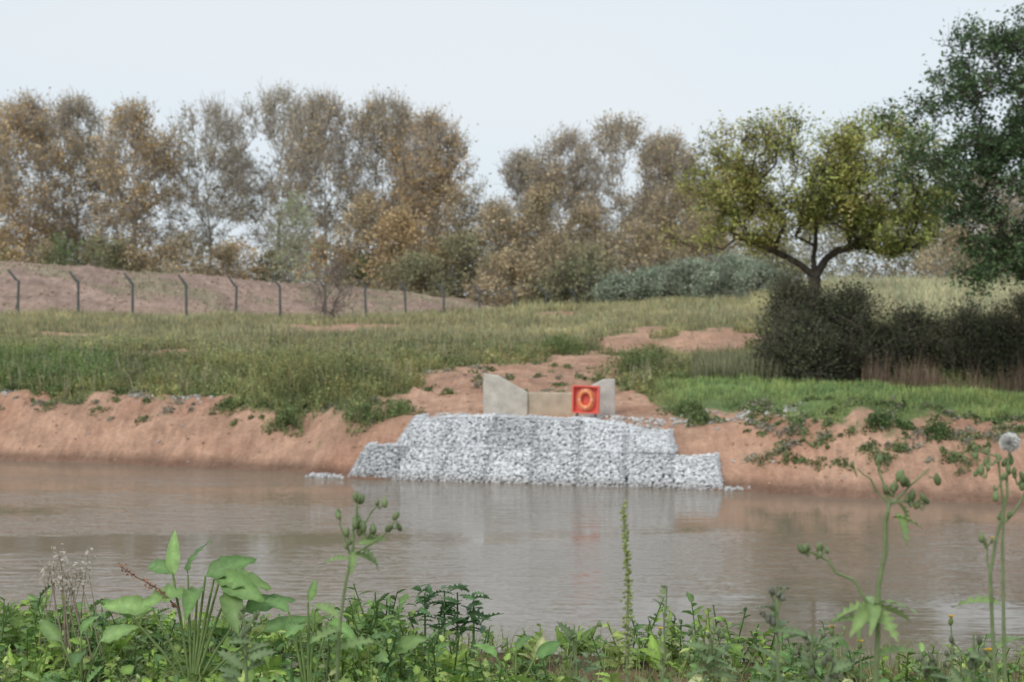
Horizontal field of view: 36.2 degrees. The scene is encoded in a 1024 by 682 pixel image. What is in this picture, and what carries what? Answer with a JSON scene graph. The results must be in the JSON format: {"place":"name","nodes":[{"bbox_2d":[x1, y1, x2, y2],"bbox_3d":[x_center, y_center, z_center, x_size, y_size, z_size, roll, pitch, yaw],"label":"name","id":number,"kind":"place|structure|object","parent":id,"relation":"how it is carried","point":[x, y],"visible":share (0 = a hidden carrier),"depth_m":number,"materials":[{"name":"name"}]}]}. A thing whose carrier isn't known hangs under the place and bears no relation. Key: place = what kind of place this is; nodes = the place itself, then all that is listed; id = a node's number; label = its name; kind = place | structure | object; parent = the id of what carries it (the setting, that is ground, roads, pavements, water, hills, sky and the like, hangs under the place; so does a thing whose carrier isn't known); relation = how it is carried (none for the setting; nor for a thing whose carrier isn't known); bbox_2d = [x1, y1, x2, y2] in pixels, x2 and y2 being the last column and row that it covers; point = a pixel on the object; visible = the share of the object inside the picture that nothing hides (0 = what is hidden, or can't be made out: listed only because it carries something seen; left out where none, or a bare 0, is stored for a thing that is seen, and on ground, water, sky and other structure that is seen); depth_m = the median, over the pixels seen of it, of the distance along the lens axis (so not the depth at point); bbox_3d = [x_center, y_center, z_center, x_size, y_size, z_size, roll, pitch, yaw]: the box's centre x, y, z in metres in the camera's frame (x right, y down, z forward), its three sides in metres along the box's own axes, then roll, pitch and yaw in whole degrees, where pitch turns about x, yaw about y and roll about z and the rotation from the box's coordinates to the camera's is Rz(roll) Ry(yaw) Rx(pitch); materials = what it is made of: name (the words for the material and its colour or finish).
{"place":"outdoors","nodes":[
{"label":"outdoors","id":0,"kind":"place"},
{"bbox_2d":[0,460,1023,669],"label":"pond water","id":1,"kind":"structure","parent":0,"point":[548,556],"depth_m":29.97,"materials":[{"name":"brown liquid"}]},
{"bbox_2d":[0,261,1023,681],"bbox_3d":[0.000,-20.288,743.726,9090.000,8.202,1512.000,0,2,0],"label":"ground","id":2,"kind":"structure","parent":0,"point":[220,447],"depth_m":45.33,"materials":[{"name":"brown soil"}]},
{"bbox_2d":[0,97,49,252],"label":"poplar tree","id":3,"kind":"object","parent":2,"relation":"on","point":[10,193],"visible":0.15,"depth_m":133.76,"materials":[{"name":"brown plant"}]},
{"bbox_2d":[0,85,98,265],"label":"poplar tree","id":4,"kind":"object","parent":2,"relation":"on","point":[23,118],"visible":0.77,"depth_m":128.57,"materials":[{"name":"brown plant"}]},
{"bbox_2d":[37,546,104,679],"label":"dry seed stalks","id":5,"kind":"object","parent":2,"relation":"on","point":[60,576],"visible":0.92,"depth_m":7.24,"materials":[{"name":"beige plant"}]},
{"bbox_2d":[10,84,133,265],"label":"poplar tree","id":6,"kind":"object","parent":2,"relation":"on","point":[79,109],"visible":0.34,"depth_m":134.77,"materials":[{"name":"brown plant"}]},
{"bbox_2d":[39,615,138,681],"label":"dock plant","id":7,"kind":"object","parent":2,"relation":"on","point":[50,631],"visible":0.98,"depth_m":6.85,"materials":[{"name":"green plant"}]},
{"bbox_2d":[76,91,199,272],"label":"poplar tree","id":8,"kind":"object","parent":2,"relation":"on","point":[132,116],"visible":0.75,"depth_m":128.56,"materials":[{"name":"brown plant"}]},
{"bbox_2d":[101,531,312,681],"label":"dock plant","id":9,"kind":"object","parent":2,"relation":"on","point":[236,581],"visible":0.97,"depth_m":7.04,"materials":[{"name":"green plant"}]},
{"bbox_2d":[118,563,179,609],"bbox_3d":[-1.608,1.086,6.936,0.271,0.218,0.041,0,2,0],"label":"dock seed spike","id":10,"kind":"object","parent":9,"relation":"attached to","point":[150,585],"visible":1,"depth_m":6.93,"materials":[{"name":"brown plant"}]},
{"bbox_2d":[135,90,280,278],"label":"poplar tree","id":11,"kind":"object","parent":2,"relation":"on","point":[216,113],"visible":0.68,"depth_m":132.61,"materials":[{"name":"brown plant"}]},
{"bbox_2d":[216,605,276,681],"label":"thistle plant","id":12,"kind":"object","parent":2,"relation":"on","point":[231,674],"visible":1,"depth_m":4.63,"materials":[{"name":"green plant"}]},
{"bbox_2d":[200,76,340,281],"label":"poplar tree","id":13,"kind":"object","parent":2,"relation":"on","point":[269,106],"visible":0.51,"depth_m":136.26,"materials":[{"name":"brown plant"}]},
{"bbox_2d":[255,186,333,286],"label":"birch tree","id":14,"kind":"object","parent":2,"relation":"on","point":[295,222],"visible":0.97,"depth_m":105.40,"materials":[{"name":"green plant"}]},
{"bbox_2d":[0,269,592,316],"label":"perimeter fence","id":15,"kind":"object","parent":2,"relation":"on","point":[186,311],"visible":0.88,"depth_m":90.33,"materials":[{"name":"metal"}]},
{"bbox_2d":[264,579,362,681],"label":"dock plant","id":16,"kind":"object","parent":2,"relation":"on","point":[293,628],"visible":0.93,"depth_m":6.84,"materials":[{"name":"green plant"}]},
{"bbox_2d":[251,85,377,282],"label":"poplar tree","id":17,"kind":"object","parent":2,"relation":"on","point":[318,108],"visible":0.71,"depth_m":130.32,"materials":[{"name":"brown plant"}]},
{"bbox_2d":[296,250,376,321],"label":"bare shrub","id":18,"kind":"object","parent":2,"relation":"on","point":[334,267],"visible":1,"depth_m":89.66,"materials":[{"name":"brown plant"}]},
{"bbox_2d":[308,490,401,681],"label":"sow thistle","id":19,"kind":"object","parent":2,"relation":"on","point":[359,524],"visible":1,"depth_m":4.22,"materials":[{"name":"green plant"}]},
{"bbox_2d":[320,632,427,677],"bbox_3d":[-0.616,1.468,6.995,0.477,0.306,0.263,0,2,-9],"label":"dock plant","id":20,"kind":"object","parent":2,"relation":"on","point":[405,644],"visible":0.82,"depth_m":7.02,"materials":[{"name":"green plant"}]},
{"bbox_2d":[310,84,450,286],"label":"poplar tree","id":21,"kind":"object","parent":2,"relation":"on","point":[387,127],"visible":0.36,"depth_m":131.99,"materials":[{"name":"brown plant"}]},
{"bbox_2d":[376,101,491,297],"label":"poplar tree","id":22,"kind":"object","parent":2,"relation":"on","point":[434,162],"visible":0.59,"depth_m":128.59,"materials":[{"name":"brown plant"}]},
{"bbox_2d":[406,583,503,674],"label":"plants","id":23,"kind":"object","parent":2,"relation":"on","point":[445,609],"visible":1,"depth_m":7.64,"materials":[{"name":"green plant"}]},
{"bbox_2d":[0,173,1022,307],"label":"distant shrubs","id":24,"kind":"object","parent":2,"relation":"on","point":[734,272],"visible":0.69,"depth_m":121.47,"materials":[{"name":"green plant"}]},
{"bbox_2d":[0,258,1023,439],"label":"meadow grass","id":25,"kind":"structure","parent":2,"relation":"on","point":[315,364],"depth_m":59.47,"materials":[{"name":"green plant"}]},
{"bbox_2d":[0,329,1023,476],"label":"bank weeds","id":26,"kind":"object","parent":2,"relation":"on","point":[695,415],"visible":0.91,"depth_m":42.46,"materials":[{"name":"green plant"}]},
{"bbox_2d":[0,259,1023,484],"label":"bank rubble","id":27,"kind":"object","parent":2,"relation":"on","point":[740,415],"visible":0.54,"depth_m":53.01,"materials":[{"name":"stone"}]},
{"bbox_2d":[0,583,1023,681],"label":"foreground weeds","id":28,"kind":"object","parent":2,"relation":"on","point":[20,635],"visible":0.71,"depth_m":7.64,"materials":[{"name":"green plant"}]},
{"bbox_2d":[473,635,560,681],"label":"dock plant","id":29,"kind":"object","parent":2,"relation":"on","point":[547,648],"visible":0.94,"depth_m":7.07,"materials":[{"name":"green plant"}]},
{"bbox_2d":[475,143,567,303],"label":"poplar tree","id":30,"kind":"object","parent":2,"relation":"on","point":[512,174],"visible":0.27,"depth_m":138.59,"materials":[{"name":"brown plant"}]},
{"bbox_2d":[305,412,750,490],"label":"stones","id":31,"kind":"object","parent":2,"relation":"on","point":[639,470],"visible":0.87,"depth_m":40.85,"materials":[{"name":"grey stone"}]},
{"bbox_2d":[415,429,648,449],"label":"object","id":32,"kind":"object","parent":2,"relation":"on","point":[516,446],"visible":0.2,"depth_m":41.33,"materials":[{"name":"stone"}]},
{"bbox_2d":[347,413,722,489],"bbox_3d":[0.669,2.990,40.985,10.206,2.008,2.485,0,2,15],"label":"wire mesh","id":33,"kind":"object","parent":32,"relation":"on","point":[531,445],"visible":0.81,"depth_m":40.90,"materials":[{"name":"metal"}]},
{"bbox_2d":[483,374,614,416],"bbox_3d":[1.024,1.547,43.388,3.715,1.259,0.482,0,2,10],"label":"concrete headwall","id":34,"kind":"object","parent":2,"relation":"on","point":[502,395],"visible":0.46,"depth_m":43.38,"materials":[{"name":"beige concrete"}]},
{"bbox_2d":[513,122,617,298],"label":"poplar tree","id":35,"kind":"object","parent":2,"relation":"on","point":[551,170],"visible":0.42,"depth_m":134.55,"materials":[{"name":"brown plant"}]},
{"bbox_2d":[556,620,603,681],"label":"thistle plant","id":36,"kind":"object","parent":2,"relation":"on","point":[569,634],"visible":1,"depth_m":5.43,"materials":[{"name":"green plant"}]},
{"bbox_2d":[572,385,599,417],"bbox_3d":[1.985,1.856,42.186,0.730,1.322,0.242,2,2,14],"label":"lifebuoy station","id":37,"kind":"object","parent":2,"relation":"on","point":[585,398],"visible":1,"depth_m":42.14,"materials":[{"name":"red plastic"}]},
{"bbox_2d":[619,500,634,681],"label":"weld flower spike","id":38,"kind":"object","parent":2,"relation":"on","point":[628,603],"visible":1,"depth_m":4.42,"materials":[{"name":"green plant"}]},
{"bbox_2d":[549,108,706,276],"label":"poplar tree","id":39,"kind":"object","parent":2,"relation":"on","point":[610,131],"visible":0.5,"depth_m":130.58,"materials":[{"name":"brown plant"}]},
{"bbox_2d":[656,585,671,681],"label":"willowherb stem","id":40,"kind":"object","parent":2,"relation":"on","point":[661,649],"visible":1,"depth_m":4.63,"materials":[{"name":"green plant"}]},
{"bbox_2d":[620,125,714,277],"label":"poplar tree","id":41,"kind":"object","parent":2,"relation":"on","point":[667,171],"visible":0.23,"depth_m":136.62,"materials":[{"name":"brown plant"}]},
{"bbox_2d":[684,625,741,681],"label":"thistle plant","id":42,"kind":"object","parent":2,"relation":"on","point":[717,651],"visible":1,"depth_m":5.22,"materials":[{"name":"green plant"}]},
{"bbox_2d":[696,171,781,291],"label":"poplar tree","id":43,"kind":"object","parent":2,"relation":"on","point":[733,206],"visible":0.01,"depth_m":148.69,"materials":[{"name":"brown plant"}]},
{"bbox_2d":[750,584,810,681],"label":"thistle plant","id":44,"kind":"object","parent":2,"relation":"on","point":[774,621],"visible":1,"depth_m":4.32,"materials":[{"name":"green plant"}]},
{"bbox_2d":[745,258,831,375],"bbox_3d":[9.345,-0.414,51.971,3.490,4.733,3.547,0,2,14],"label":"hawthorn bush","id":45,"kind":"object","parent":2,"relation":"on","point":[789,292],"visible":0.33,"depth_m":51.70,"materials":[{"name":"green plant"}]},
{"bbox_2d":[737,300,861,382],"bbox_3d":[9.147,0.424,50.325,3.753,3.512,3.893,1,2,36],"label":"hawthorn bush","id":46,"kind":"object","parent":2,"relation":"on","point":[798,337],"visible":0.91,"depth_m":49.55,"materials":[{"name":"green plant"}]},
{"bbox_2d":[644,102,967,299],"bbox_3d":[10.855,-3.938,57.780,12.159,9.826,6.573,0,2,0],"label":"oak tree","id":47,"kind":"object","parent":2,"relation":"on","point":[837,197],"visible":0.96,"depth_m":56.94,"materials":[{"name":"green plant"}]},
{"bbox_2d":[785,624,843,681],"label":"thistle plant","id":48,"kind":"object","parent":2,"relation":"on","point":[810,659],"visible":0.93,"depth_m":4.63,"materials":[{"name":"green plant"}]},
{"bbox_2d":[776,274,872,377],"bbox_3d":[10.490,-0.115,51.794,3.476,4.196,3.907,0,2,0],"label":"hawthorn bush","id":49,"kind":"object","parent":2,"relation":"on","point":[816,295],"visible":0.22,"depth_m":51.54,"materials":[{"name":"green plant"}]},
{"bbox_2d":[657,615,992,681],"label":"ragwort flowers","id":50,"kind":"object","parent":2,"relation":"on","point":[832,631],"visible":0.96,"depth_m":4.73,"materials":[{"name":"green plant"}]},
{"bbox_2d":[808,652,853,681],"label":"thistle plant","id":51,"kind":"object","parent":2,"relation":"on","point":[834,672],"visible":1,"depth_m":4.43,"materials":[{"name":"green plant"}]},
{"bbox_2d":[685,337,1023,393],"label":"grass","id":52,"kind":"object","parent":2,"relation":"on","point":[732,363],"visible":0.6,"depth_m":49.37,"materials":[{"name":"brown plant"}]},
{"bbox_2d":[816,275,898,382],"bbox_3d":[10.986,0.016,51.068,3.137,4.404,3.483,0,2,0],"label":"hawthorn bush","id":53,"kind":"object","parent":2,"relation":"on","point":[853,308],"visible":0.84,"depth_m":50.59,"materials":[{"name":"green plant"}]},
{"bbox_2d":[797,454,940,681],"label":"sow thistle","id":54,"kind":"object","parent":2,"relation":"on","point":[875,616],"visible":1,"depth_m":3.91,"materials":[{"name":"green plant"}]},
{"bbox_2d":[845,313,931,380],"bbox_3d":[12.235,0.535,51.897,3.306,3.175,3.420,1,2,18],"label":"hawthorn bush","id":55,"kind":"object","parent":2,"relation":"on","point":[898,350],"visible":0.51,"depth_m":51.51,"materials":[{"name":"green plant"}]},
{"bbox_2d":[877,293,945,374],"bbox_3d":[13.555,0.292,53.039,2.987,3.840,3.348,0,2,0],"label":"hawthorn bush","id":56,"kind":"object","parent":2,"relation":"on","point":[908,317],"visible":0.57,"depth_m":52.49,"materials":[{"name":"green plant"}]},
{"bbox_2d":[911,647,954,681],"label":"thistle plant","id":57,"kind":"object","parent":2,"relation":"on","point":[926,670],"visible":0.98,"depth_m":4.83,"materials":[{"name":"green plant"}]},
{"bbox_2d":[911,302,975,377],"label":"hawthorn bush","id":58,"kind":"object","parent":2,"relation":"on","point":[938,333],"visible":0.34,"depth_m":52.42,"materials":[{"name":"green plant"}]},
{"bbox_2d":[867,3,1023,306],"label":"oak tree","id":59,"kind":"object","parent":2,"relation":"on","point":[1009,146],"visible":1,"depth_m":44.48,"materials":[{"name":"green plant"}]},
{"bbox_2d":[904,169,1023,277],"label":"poplar tree","id":60,"kind":"object","parent":2,"relation":"on","point":[1015,208],"visible":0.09,"depth_m":147.64,"materials":[{"name":"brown plant"}]},
{"bbox_2d":[923,286,1012,382],"bbox_3d":[15.188,0.099,52.096,3.157,3.867,3.562,0,2,15],"label":"hawthorn bush","id":61,"kind":"object","parent":2,"relation":"on","point":[957,323],"visible":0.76,"depth_m":51.52,"materials":[{"name":"green plant"}]},
{"bbox_2d":[946,634,996,681],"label":"thistle plant","id":62,"kind":"object","parent":2,"relation":"on","point":[974,656],"visible":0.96,"depth_m":4.62,"materials":[{"name":"green plant"}]},
{"bbox_2d":[947,281,1023,384],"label":"hawthorn bush","id":63,"kind":"object","parent":2,"relation":"on","point":[996,325],"visible":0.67,"depth_m":51.34,"materials":[{"name":"green plant"}]},
{"bbox_2d":[951,432,1023,681],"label":"sow thistle","id":64,"kind":"object","parent":2,"relation":"on","point":[1009,442],"visible":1,"depth_m":4.02,"materials":[{"name":"green plant"}]},
{"bbox_2d":[985,191,1023,278],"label":"poplar tree","id":65,"kind":"object","parent":2,"relation":"on","point":[1012,213],"visible":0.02,"depth_m":148.69,"materials":[{"name":"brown plant"}]},
{"bbox_2d":[990,279,1023,374],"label":"hawthorn bush","id":66,"kind":"object","parent":2,"relation":"on","point":[1020,304],"visible":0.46,"depth_m":51.76,"materials":[{"name":"green plant"}]},
{"bbox_2d":[0,0,1023,295],"label":"sky","id":67,"kind":"structure","parent":0,"point":[514,69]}
]}

